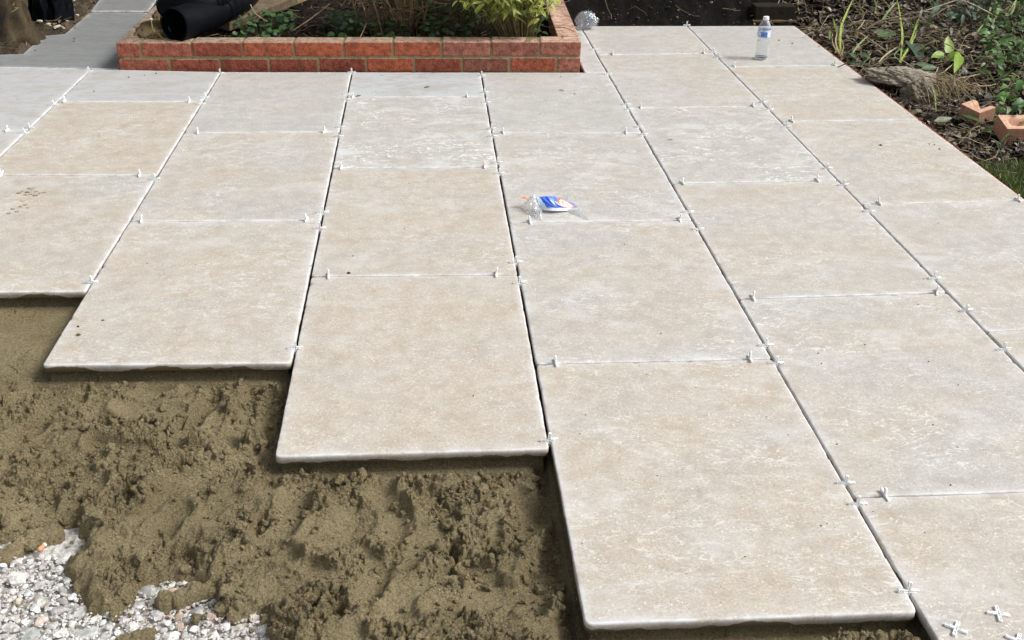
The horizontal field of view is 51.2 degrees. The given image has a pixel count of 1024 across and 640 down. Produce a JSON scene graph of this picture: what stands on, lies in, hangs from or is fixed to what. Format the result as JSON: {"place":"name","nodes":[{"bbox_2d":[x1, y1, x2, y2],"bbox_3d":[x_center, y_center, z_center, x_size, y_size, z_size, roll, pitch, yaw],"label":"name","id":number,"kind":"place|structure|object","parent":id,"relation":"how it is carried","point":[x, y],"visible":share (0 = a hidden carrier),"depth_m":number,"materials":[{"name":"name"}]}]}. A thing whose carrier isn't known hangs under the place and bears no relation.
{"place":"outdoors","nodes":[
{"label":"outdoors","id":0,"kind":"place"},
{"bbox_2d":[0,0,97,54],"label":"border soil","id":1,"kind":"structure","parent":0,"point":[45,30],"depth_m":5.68,"materials":[{"name":"brown soil"}]},
{"bbox_2d":[0,0,46,47],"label":"tree trunk","id":2,"kind":"object","parent":1,"relation":"on","point":[16,23],"visible":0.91,"depth_m":5.30,"materials":[{"name":"brown wood"}]},
{"bbox_2d":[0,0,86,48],"bbox_3d":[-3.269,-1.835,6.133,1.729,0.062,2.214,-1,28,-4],"label":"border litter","id":3,"kind":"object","parent":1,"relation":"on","point":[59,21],"visible":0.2,"depth_m":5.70,"materials":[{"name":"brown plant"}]},
{"bbox_2d":[28,0,74,24],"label":"black sheet","id":4,"kind":"object","parent":1,"relation":"on","point":[47,10],"visible":0.94,"depth_m":5.73,"materials":[{"name":"plastic"}]},
{"bbox_2d":[36,14,78,28],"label":"stone chips","id":5,"kind":"object","parent":1,"relation":"on","point":[58,25],"visible":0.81,"depth_m":5.63,"materials":[{"name":"stone"}]},
{"bbox_2d":[48,4,582,250],"bbox_3d":[-0.613,-0.484,3.783,4.750,0.001,6.000,-1,28,-4],"label":"sand bed","id":6,"kind":"object","parent":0,"point":[89,9],"depth_m":4.03,"materials":[{"name":"brown sand"}]},
{"bbox_2d":[0,130,25,157],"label":"flagstone","id":7,"kind":"object","parent":6,"relation":"on","point":[9,140],"visible":0.91,"depth_m":4.08,"materials":[{"name":"stone"}]},
{"bbox_2d":[0,67,89,131],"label":"flagstone","id":8,"kind":"object","parent":6,"relation":"on","point":[27,95],"visible":0.89,"depth_m":4.64,"materials":[{"name":"stone"}]},
{"bbox_2d":[0,13,146,69],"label":"flagstone","id":9,"kind":"object","parent":6,"relation":"on","point":[97,36],"visible":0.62,"depth_m":5.32,"materials":[{"name":"stone"}]},
{"bbox_2d":[34,10,958,573],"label":"soil crumbs","id":10,"kind":"object","parent":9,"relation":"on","point":[560,342],"visible":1,"depth_m":2.79,"materials":[{"name":"brown soil"}]},
{"bbox_2d":[0,176,155,297],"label":"flagstone","id":11,"kind":"object","parent":6,"relation":"on","point":[60,237],"visible":0.94,"depth_m":3.35,"materials":[{"name":"stone"}]},
{"bbox_2d":[7,187,45,213],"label":"mud prints","id":12,"kind":"object","parent":11,"relation":"on","point":[26,194],"visible":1,"depth_m":3.59,"materials":[{"name":"soil"}]},
{"bbox_2d":[84,275,97,284],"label":"tile spacer","id":13,"kind":"object","parent":11,"relation":"on","point":[90,281],"visible":0.91,"depth_m":3.00,"materials":[{"name":"white plastic"}]},
{"bbox_2d":[0,102,199,177],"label":"flagstone","id":14,"kind":"object","parent":6,"relation":"on","point":[96,139],"visible":0.96,"depth_m":4.08,"materials":[{"name":"stone"}]},
{"bbox_2d":[91,0,157,12],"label":"flagstone","id":15,"kind":"object","parent":6,"relation":"on","point":[123,6],"visible":0.87,"depth_m":6.17,"materials":[{"name":"stone"}]},
{"bbox_2d":[59,69,218,102],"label":"flagstone","id":16,"kind":"object","parent":6,"relation":"on","point":[137,86],"visible":0.92,"depth_m":4.73,"materials":[{"name":"stone"}]},
{"bbox_2d":[131,132,337,224],"bbox_3d":[-0.947,-0.516,3.807,0.602,0.020,0.898,-1,28,-4],"label":"flagstone","id":17,"kind":"object","parent":6,"relation":"on","point":[204,177],"visible":0.98,"depth_m":3.74,"materials":[{"name":"stone"}]},
{"bbox_2d":[185,72,350,134],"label":"flagstone","id":18,"kind":"object","parent":6,"relation":"on","point":[268,102],"visible":0.94,"depth_m":4.54,"materials":[{"name":"stone"}]},
{"bbox_2d":[313,222,325,233],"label":"tile spacer","id":19,"kind":"object","parent":6,"relation":"on","point":[319,227],"visible":0.98,"depth_m":3.36,"materials":[{"name":"white plastic"}]},
{"bbox_2d":[317,206,328,217],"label":"tile spacer","id":20,"kind":"object","parent":6,"relation":"on","point":[322,211],"visible":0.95,"depth_m":3.48,"materials":[{"name":"white plastic"}]},
{"bbox_2d":[116,0,580,78],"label":"brick planter","id":21,"kind":"object","parent":6,"relation":"on","point":[139,45],"visible":0.61,"depth_m":4.99,"materials":[{"name":"red brick"}]},
{"bbox_2d":[160,0,258,40],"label":"drain pipe","id":22,"kind":"object","parent":21,"relation":"on","point":[185,21],"visible":0.95,"depth_m":5.02,"materials":[{"name":"black plastic"}]},
{"bbox_2d":[156,0,230,14],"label":"rubber boot","id":23,"kind":"object","parent":22,"relation":"on","point":[161,5],"visible":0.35,"depth_m":5.09,"materials":[{"name":"black rubber"}]},
{"bbox_2d":[162,0,551,37],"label":"planter soil","id":24,"kind":"structure","parent":21,"relation":"in","point":[304,9],"depth_m":5.60,"materials":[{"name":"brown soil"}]},
{"bbox_2d":[219,0,305,30],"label":"timber plank","id":25,"kind":"object","parent":24,"relation":"on","point":[272,5],"visible":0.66,"depth_m":5.54,"materials":[{"name":"brown wood"}]},
{"bbox_2d":[232,8,299,37],"bbox_3d":[-1.259,-1.493,5.337,0.385,0.103,0.536,-1,28,-4],"label":"ground cover","id":26,"kind":"object","parent":24,"relation":"on","point":[281,18],"visible":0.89,"depth_m":5.27,"materials":[{"name":"green plant"}]},
{"bbox_2d":[291,4,328,31],"bbox_3d":[-0.984,-1.527,5.382,0.069,0.065,0.430,9,29,15],"label":"dead twig","id":27,"kind":"object","parent":24,"relation":"on","point":[309,19],"visible":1,"depth_m":5.25,"materials":[{"name":"brown wood"}]},
{"bbox_2d":[322,10,367,37],"bbox_3d":[-0.831,-1.469,5.315,0.233,0.136,0.405,-1,28,-4],"label":"ground cover","id":28,"kind":"object","parent":24,"relation":"on","point":[345,19],"visible":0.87,"depth_m":5.31,"materials":[{"name":"green plant"}]},
{"bbox_2d":[364,21,387,36],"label":"ground cover","id":29,"kind":"object","parent":24,"relation":"on","point":[374,24],"visible":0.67,"depth_m":5.27,"materials":[{"name":"green plant"}]},
{"bbox_2d":[385,18,404,37],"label":"ground cover","id":30,"kind":"object","parent":24,"relation":"on","point":[390,33],"visible":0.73,"depth_m":5.23,"materials":[{"name":"green plant"}]},
{"bbox_2d":[352,0,468,36],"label":"twiggy shrub","id":31,"kind":"object","parent":24,"relation":"on","point":[400,5],"visible":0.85,"depth_m":5.29,"materials":[{"name":"green plant"}]},
{"bbox_2d":[416,5,480,36],"bbox_3d":[-0.323,-1.518,5.414,0.323,0.157,0.557,-1,28,-4],"label":"ground cover","id":32,"kind":"object","parent":24,"relation":"on","point":[463,34],"visible":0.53,"depth_m":5.26,"materials":[{"name":"green plant"}]},
{"bbox_2d":[374,0,581,36],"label":"feathery shrub","id":33,"kind":"object","parent":24,"relation":"on","point":[461,22],"visible":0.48,"depth_m":5.31,"materials":[{"name":"green plant"}]},
{"bbox_2d":[452,0,559,36],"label":"variegated shrub","id":34,"kind":"object","parent":24,"relation":"on","point":[511,11],"visible":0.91,"depth_m":5.03,"materials":[{"name":"green plant"}]},
{"bbox_2d":[516,13,548,36],"bbox_3d":[0.083,-1.499,5.406,0.218,0.145,0.389,-1,28,-4],"label":"ground cover","id":35,"kind":"object","parent":24,"relation":"on","point":[543,19],"visible":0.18,"depth_m":5.37,"materials":[{"name":"green plant"}]},
{"bbox_2d":[312,168,516,277],"bbox_3d":[-0.315,-0.330,3.480,0.596,0.020,0.906,-1,28,-4],"label":"flagstone","id":36,"kind":"object","parent":6,"relation":"on","point":[370,216],"visible":0.99,"depth_m":3.40,"materials":[{"name":"stone"}]},
{"bbox_2d":[333,97,497,169],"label":"flagstone","id":37,"kind":"object","parent":6,"relation":"on","point":[413,132],"visible":0.99,"depth_m":4.21,"materials":[{"name":"stone"}]},
{"bbox_2d":[348,72,483,96],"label":"flagstone","id":38,"kind":"object","parent":6,"relation":"on","point":[396,84],"visible":0.94,"depth_m":4.83,"materials":[{"name":"stone"}]},
{"bbox_2d":[482,73,640,133],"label":"flagstone","id":39,"kind":"object","parent":6,"relation":"on","point":[541,103],"visible":0.94,"depth_m":4.59,"materials":[{"name":"stone"}]},
{"bbox_2d":[574,26,605,72],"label":"flagstone","id":40,"kind":"object","parent":6,"relation":"on","point":[590,62],"visible":0.62,"depth_m":5.29,"materials":[{"name":"stone"}]},
{"bbox_2d":[493,133,690,226],"bbox_3d":[0.255,-0.524,3.860,0.596,0.020,0.908,-1,28,-4],"label":"flagstone","id":41,"kind":"object","parent":6,"relation":"on","point":[609,177],"visible":0.96,"depth_m":3.80,"materials":[{"name":"stone"}]},
{"bbox_2d":[521,194,583,215],"bbox_3d":[0.149,-0.374,3.496,0.182,0.060,0.208,-14,32,-26],"label":"plastic wrapper","id":42,"kind":"object","parent":41,"relation":"on","point":[551,203],"visible":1,"depth_m":3.51,"materials":[{"name":"white"}]},
{"bbox_2d":[510,221,769,369],"bbox_3d":[0.323,-0.099,3.066,0.596,0.020,0.897,-1,28,-4],"label":"flagstone","id":43,"kind":"object","parent":6,"relation":"on","point":[606,295],"visible":0.95,"depth_m":2.98,"materials":[{"name":"stone"}]},
{"bbox_2d":[510,256,522,267],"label":"tile spacer","id":44,"kind":"object","parent":43,"relation":"attached to","point":[516,261],"visible":0.98,"depth_m":3.16,"materials":[{"name":"white plastic"}]},
{"bbox_2d":[513,276,526,288],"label":"tile spacer","id":45,"kind":"object","parent":43,"relation":"on","point":[519,281],"visible":1,"depth_m":3.04,"materials":[{"name":"white plastic"}]},
{"bbox_2d":[758,338,773,350],"bbox_3d":[0.651,0.064,2.743,0.039,0.039,0.005,2,21,0],"label":"tile spacer","id":46,"kind":"object","parent":43,"relation":"on","point":[766,344],"visible":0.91,"depth_m":2.74,"materials":[{"name":"white plastic"}]},
{"bbox_2d":[581,26,711,56],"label":"flagstone","id":47,"kind":"object","parent":6,"relation":"on","point":[628,40],"visible":0.98,"depth_m":5.63,"materials":[{"name":"stone"}]},
{"bbox_2d":[575,11,596,29],"bbox_3d":[0.408,-1.633,5.830,0.137,0.104,0.111,-1,28,-4],"label":"crushed bottle","id":48,"kind":"object","parent":47,"relation":"on","point":[581,17],"visible":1,"depth_m":5.83,"materials":[{"name":"white"}]},
{"bbox_2d":[598,53,763,107],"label":"flagstone","id":49,"kind":"object","parent":6,"relation":"on","point":[675,80],"visible":0.94,"depth_m":4.93,"materials":[{"name":"stone"}]},
{"bbox_2d":[630,107,835,187],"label":"flagstone","id":50,"kind":"object","parent":6,"relation":"on","point":[704,145],"visible":0.97,"depth_m":4.13,"materials":[{"name":"stone"}]},
{"bbox_2d":[688,26,843,67],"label":"flagstone","id":51,"kind":"object","parent":6,"relation":"on","point":[731,45],"visible":0.94,"depth_m":5.56,"materials":[{"name":"stone"}]},
{"bbox_2d":[755,16,770,59],"bbox_3d":[1.243,-1.395,5.282,0.065,0.208,0.065,-1,28,-4],"label":"water bottle","id":52,"kind":"object","parent":51,"relation":"on","point":[764,33],"visible":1,"depth_m":5.26,"materials":[{"name":"white"}]},
{"bbox_2d":[673,181,944,303],"bbox_3d":[0.900,-0.270,3.407,0.606,0.020,0.905,-1,28,-4],"label":"flagstone","id":53,"kind":"object","parent":6,"relation":"on","point":[813,239],"visible":0.98,"depth_m":3.33,"materials":[{"name":"stone"}]},
{"bbox_2d":[728,65,917,122],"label":"flagstone","id":54,"kind":"object","parent":6,"relation":"on","point":[818,93],"visible":0.94,"depth_m":4.79,"materials":[{"name":"stone"}]},
{"bbox_2d":[740,294,1023,501],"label":"flagstone","id":55,"kind":"object","parent":6,"relation":"on","point":[881,401],"visible":0.95,"depth_m":2.57,"materials":[{"name":"stone"}]},
{"bbox_2d":[880,487,889,501],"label":"tile spacer","id":56,"kind":"object","parent":55,"relation":"on","point":[884,491],"visible":0.89,"depth_m":2.19,"materials":[{"name":"white plastic"}]},
{"bbox_2d":[782,120,1023,206],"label":"flagstone","id":57,"kind":"object","parent":6,"relation":"on","point":[900,165],"visible":0.92,"depth_m":3.99,"materials":[{"name":"stone"}]},
{"bbox_2d":[928,271,941,281],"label":"tile spacer","id":58,"kind":"object","parent":6,"relation":"on","point":[935,277],"visible":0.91,"depth_m":3.11,"materials":[{"name":"white plastic"}]},
{"bbox_2d":[859,493,1023,639],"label":"flagstone","id":59,"kind":"object","parent":6,"relation":"on","point":[961,559],"visible":0.97,"depth_m":2.04,"materials":[{"name":"stone"}]},
{"bbox_2d":[944,620,967,636],"bbox_3d":[0.773,0.537,1.861,0.031,0.005,0.031,-6,29,-13],"label":"tile spacer","id":60,"kind":"object","parent":59,"relation":"on","point":[958,629],"visible":1,"depth_m":1.86,"materials":[{"name":"white plastic"}]},
{"bbox_2d":[986,605,1009,621],"bbox_3d":[0.862,0.521,1.895,0.031,0.005,0.031,-18,33,-31],"label":"tile spacer","id":61,"kind":"object","parent":59,"relation":"on","point":[997,613],"visible":1,"depth_m":1.89,"materials":[{"name":"white plastic"}]},
{"bbox_2d":[1005,632,1021,639],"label":"tile spacer","id":62,"kind":"object","parent":59,"relation":"on","point":[1009,637],"visible":1,"depth_m":1.84,"materials":[{"name":"white plastic"}]},
{"bbox_2d":[863,201,1023,334],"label":"flagstone","id":63,"kind":"object","parent":6,"relation":"on","point":[971,254],"visible":0.94,"depth_m":3.31,"materials":[{"name":"stone"}]},
{"bbox_2d":[959,304,973,312],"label":"tile spacer","id":64,"kind":"object","parent":6,"relation":"on","point":[966,309],"visible":0.94,"depth_m":2.93,"materials":[{"name":"white plastic"}]},
{"bbox_2d":[997,342,1011,352],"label":"tile spacer","id":65,"kind":"object","parent":6,"relation":"on","point":[1004,348],"visible":0.9,"depth_m":2.74,"materials":[{"name":"white plastic"}]},
{"bbox_2d":[988,330,1023,371],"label":"flagstone","id":66,"kind":"object","parent":6,"relation":"on","point":[1014,340],"visible":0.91,"depth_m":2.78,"materials":[{"name":"stone"}]},
{"bbox_2d":[0,254,929,639],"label":"sand","id":67,"kind":"structure","parent":0,"point":[140,480],"depth_m":2.19,"materials":[{"name":"brown sand"}]},
{"bbox_2d":[0,528,269,639],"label":"gravel","id":68,"kind":"structure","parent":67,"relation":"on","point":[35,585],"depth_m":1.99,"materials":[{"name":"white gravel"}]},
{"bbox_2d":[37,542,46,551],"bbox_3d":[-0.938,0.454,2.132,0.009,0.010,0.020,10,29,17],"label":"cigarette butt","id":69,"kind":"object","parent":68,"relation":"on","point":[41,547],"visible":1,"depth_m":2.13,"materials":[{"name":"paper"}]},
{"bbox_2d":[43,221,318,371],"bbox_3d":[-0.879,-0.095,3.018,0.604,0.020,0.917,-1,28,-4],"label":"flagstone","id":70,"kind":"object","parent":67,"relation":"on","point":[234,297],"visible":0.98,"depth_m":2.92,"materials":[{"name":"stone"}]},
{"bbox_2d":[287,340,302,354],"bbox_3d":[-0.546,0.069,2.694,0.039,0.039,0.005,-2,27,-7],"label":"tile spacer","id":71,"kind":"object","parent":70,"relation":"on","point":[294,346],"visible":0.94,"depth_m":2.69,"materials":[{"name":"white plastic"}]},
{"bbox_2d":[276,275,548,463],"bbox_3d":[-0.247,0.087,2.700,0.594,0.020,0.887,-1,28,-4],"label":"flagstone","id":72,"kind":"object","parent":67,"relation":"on","point":[396,368],"visible":1,"depth_m":2.59,"materials":[{"name":"stone"}]},
{"bbox_2d":[537,360,914,632],"bbox_3d":[0.391,0.323,2.276,0.597,0.020,0.898,-1,28,-4],"label":"flagstone","id":73,"kind":"object","parent":67,"relation":"on","point":[733,467],"visible":0.99,"depth_m":2.16,"materials":[{"name":"stone"}]},
{"bbox_2d":[540,432,557,446],"bbox_3d":[0.082,0.263,2.351,0.039,0.039,0.005,-2,35,-6],"label":"tile spacer","id":74,"kind":"object","parent":73,"relation":"on","point":[547,439],"visible":0.98,"depth_m":2.35,"materials":[{"name":"white plastic"}]},
{"bbox_2d":[768,356,783,367],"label":"tile spacer","id":75,"kind":"object","parent":73,"relation":"attached to","point":[776,362],"visible":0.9,"depth_m":2.66,"materials":[{"name":"white plastic"}]},
{"bbox_2d":[836,475,854,487],"bbox_3d":[0.696,0.339,2.229,0.039,0.039,0.005,1,32,-2],"label":"tile spacer","id":76,"kind":"object","parent":73,"relation":"on","point":[845,482],"visible":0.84,"depth_m":2.23,"materials":[{"name":"white plastic"}]},
{"bbox_2d":[848,495,867,509],"bbox_3d":[0.701,0.372,2.167,0.039,0.039,0.005,1,28,-1],"label":"tile spacer","id":77,"kind":"object","parent":73,"relation":"on","point":[857,503],"visible":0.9,"depth_m":2.17,"materials":[{"name":"white plastic"}]},
{"bbox_2d":[898,581,918,596],"bbox_3d":[0.720,0.492,1.943,0.039,0.039,0.005,2,22,-8],"label":"tile spacer","id":78,"kind":"object","parent":73,"relation":"on","point":[908,590],"visible":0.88,"depth_m":1.94,"materials":[{"name":"white plastic"}]},
{"bbox_2d":[566,0,1023,198],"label":"soil bed","id":79,"kind":"object","parent":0,"point":[713,15],"visible":0.18,"depth_m":6.06,"materials":[{"name":"brown soil"}]},
{"bbox_2d":[598,0,865,25],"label":"bank grit","id":80,"kind":"object","parent":79,"relation":"on","point":[711,2],"visible":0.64,"depth_m":6.08,"materials":[{"name":"soil"}]},
{"bbox_2d":[751,3,797,22],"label":"timber block","id":81,"kind":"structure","parent":79,"relation":"on","point":[776,12],"depth_m":6.07,"materials":[{"name":"brown wood"}]},
{"bbox_2d":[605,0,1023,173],"bbox_3d":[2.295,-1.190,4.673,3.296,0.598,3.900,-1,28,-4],"label":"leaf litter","id":82,"kind":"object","parent":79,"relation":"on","point":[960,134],"visible":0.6,"depth_m":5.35,"materials":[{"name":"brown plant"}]},
{"bbox_2d":[846,52,869,58],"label":"broadleaf weed","id":83,"kind":"object","parent":82,"relation":"on","point":[853,55],"visible":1,"depth_m":5.39,"materials":[{"name":"green plant"}]},
{"bbox_2d":[915,62,936,69],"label":"broadleaf weed","id":84,"kind":"object","parent":82,"relation":"on","point":[925,65],"visible":1,"depth_m":5.14,"materials":[{"name":"green plant"}]},
{"bbox_2d":[934,114,982,123],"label":"broadleaf weed","id":85,"kind":"object","parent":82,"relation":"on","point":[947,119],"visible":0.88,"depth_m":4.45,"materials":[{"name":"green plant"}]},
{"bbox_2d":[829,0,852,55],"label":"grass tuft","id":86,"kind":"object","parent":79,"relation":"on","point":[839,38],"visible":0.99,"depth_m":5.63,"materials":[{"name":"green plant"}]},
{"bbox_2d":[850,33,896,61],"bbox_3d":[1.883,-1.430,5.530,0.223,0.061,0.618,10,29,17],"label":"grass tuft","id":87,"kind":"object","parent":79,"relation":"on","point":[856,47],"visible":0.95,"depth_m":5.43,"materials":[{"name":"green plant"}]},
{"bbox_2d":[872,29,897,37],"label":"broadleaf weed","id":88,"kind":"object","parent":79,"relation":"on","point":[882,31],"visible":0.92,"depth_m":5.66,"materials":[{"name":"green plant"}]},
{"bbox_2d":[858,0,917,62],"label":"grass tuft","id":89,"kind":"object","parent":79,"relation":"on","point":[907,47],"visible":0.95,"depth_m":5.50,"materials":[{"name":"green plant"}]},
{"bbox_2d":[861,66,945,104],"bbox_3d":[1.818,-1.073,4.932,0.264,0.170,0.409,-16,32,-29],"label":"rock","id":90,"kind":"object","parent":79,"relation":"on","point":[904,78],"visible":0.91,"depth_m":4.86,"materials":[{"name":"beige stone"}]},
{"bbox_2d":[796,27,1022,198],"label":"paving edge","id":91,"kind":"object","parent":79,"relation":"on","point":[910,112],"visible":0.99,"depth_m":4.58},
{"bbox_2d":[898,41,923,61],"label":"broadleaf weed","id":92,"kind":"object","parent":79,"relation":"on","point":[914,49],"visible":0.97,"depth_m":5.37,"materials":[{"name":"green plant"}]},
{"bbox_2d":[801,0,1023,156],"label":"tangled stems","id":93,"kind":"object","parent":79,"relation":"on","point":[982,71],"visible":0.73,"depth_m":5.23,"materials":[{"name":"brown plant"}]},
{"bbox_2d":[865,0,995,29],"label":"dry stem","id":94,"kind":"object","parent":79,"relation":"on","point":[921,11],"visible":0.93,"depth_m":5.61,"materials":[{"name":"brown plant"}]},
{"bbox_2d":[931,36,963,72],"bbox_3d":[2.134,-1.280,5.202,0.161,0.112,0.393,-1,28,-4],"label":"broadleaf weed","id":95,"kind":"object","parent":79,"relation":"on","point":[957,57],"visible":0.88,"depth_m":5.24,"materials":[{"name":"green plant"}]},
{"bbox_2d":[927,0,979,41],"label":"trailing plant","id":96,"kind":"object","parent":79,"relation":"on","point":[951,15],"visible":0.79,"depth_m":5.66,"materials":[{"name":"green plant"}]},
{"bbox_2d":[917,71,993,102],"bbox_3d":[1.984,-1.070,4.867,0.350,0.095,0.322,-1,28,-4],"label":"straw clump","id":97,"kind":"object","parent":79,"relation":"on","point":[947,80],"visible":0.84,"depth_m":4.83,"materials":[{"name":"brown plant"}]},
{"bbox_2d":[959,100,995,124],"bbox_3d":[1.961,-0.876,4.507,0.094,0.063,0.102,-20,41,-20],"label":"brick","id":98,"kind":"object","parent":79,"relation":"on","point":[971,108],"visible":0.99,"depth_m":4.48,"materials":[{"name":"brick"}]},
{"bbox_2d":[953,0,1012,22],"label":"trailing plant","id":99,"kind":"object","parent":79,"relation":"on","point":[974,8],"visible":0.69,"depth_m":5.73,"materials":[{"name":"green plant"}]},
{"bbox_2d":[975,3,1023,77],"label":"trailing plant","id":100,"kind":"object","parent":79,"relation":"on","point":[1002,41],"visible":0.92,"depth_m":5.25,"materials":[{"name":"green plant"}]},
{"bbox_2d":[976,157,1023,197],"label":"lawn grass","id":101,"kind":"structure","parent":79,"relation":"on","point":[1004,177],"depth_m":3.97,"materials":[{"name":"green plant"}]},
{"bbox_2d":[987,0,1016,35],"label":"grass tuft","id":102,"kind":"object","parent":79,"relation":"on","point":[1012,8],"visible":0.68,"depth_m":5.76,"materials":[{"name":"green plant"}]},
{"bbox_2d":[983,69,1023,130],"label":"trailing plant","id":103,"kind":"object","parent":79,"relation":"on","point":[1017,103],"visible":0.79,"depth_m":4.60,"materials":[{"name":"green plant"}]},
{"bbox_2d":[992,115,1023,142],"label":"brick","id":104,"kind":"object","parent":79,"relation":"on","point":[1003,125],"visible":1,"depth_m":4.30,"materials":[{"name":"brick"}]},
{"bbox_2d":[1014,0,1023,23],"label":"trailing plant","id":105,"kind":"object","parent":79,"relation":"on","point":[1021,2],"visible":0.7,"depth_m":5.63,"materials":[{"name":"green plant"}]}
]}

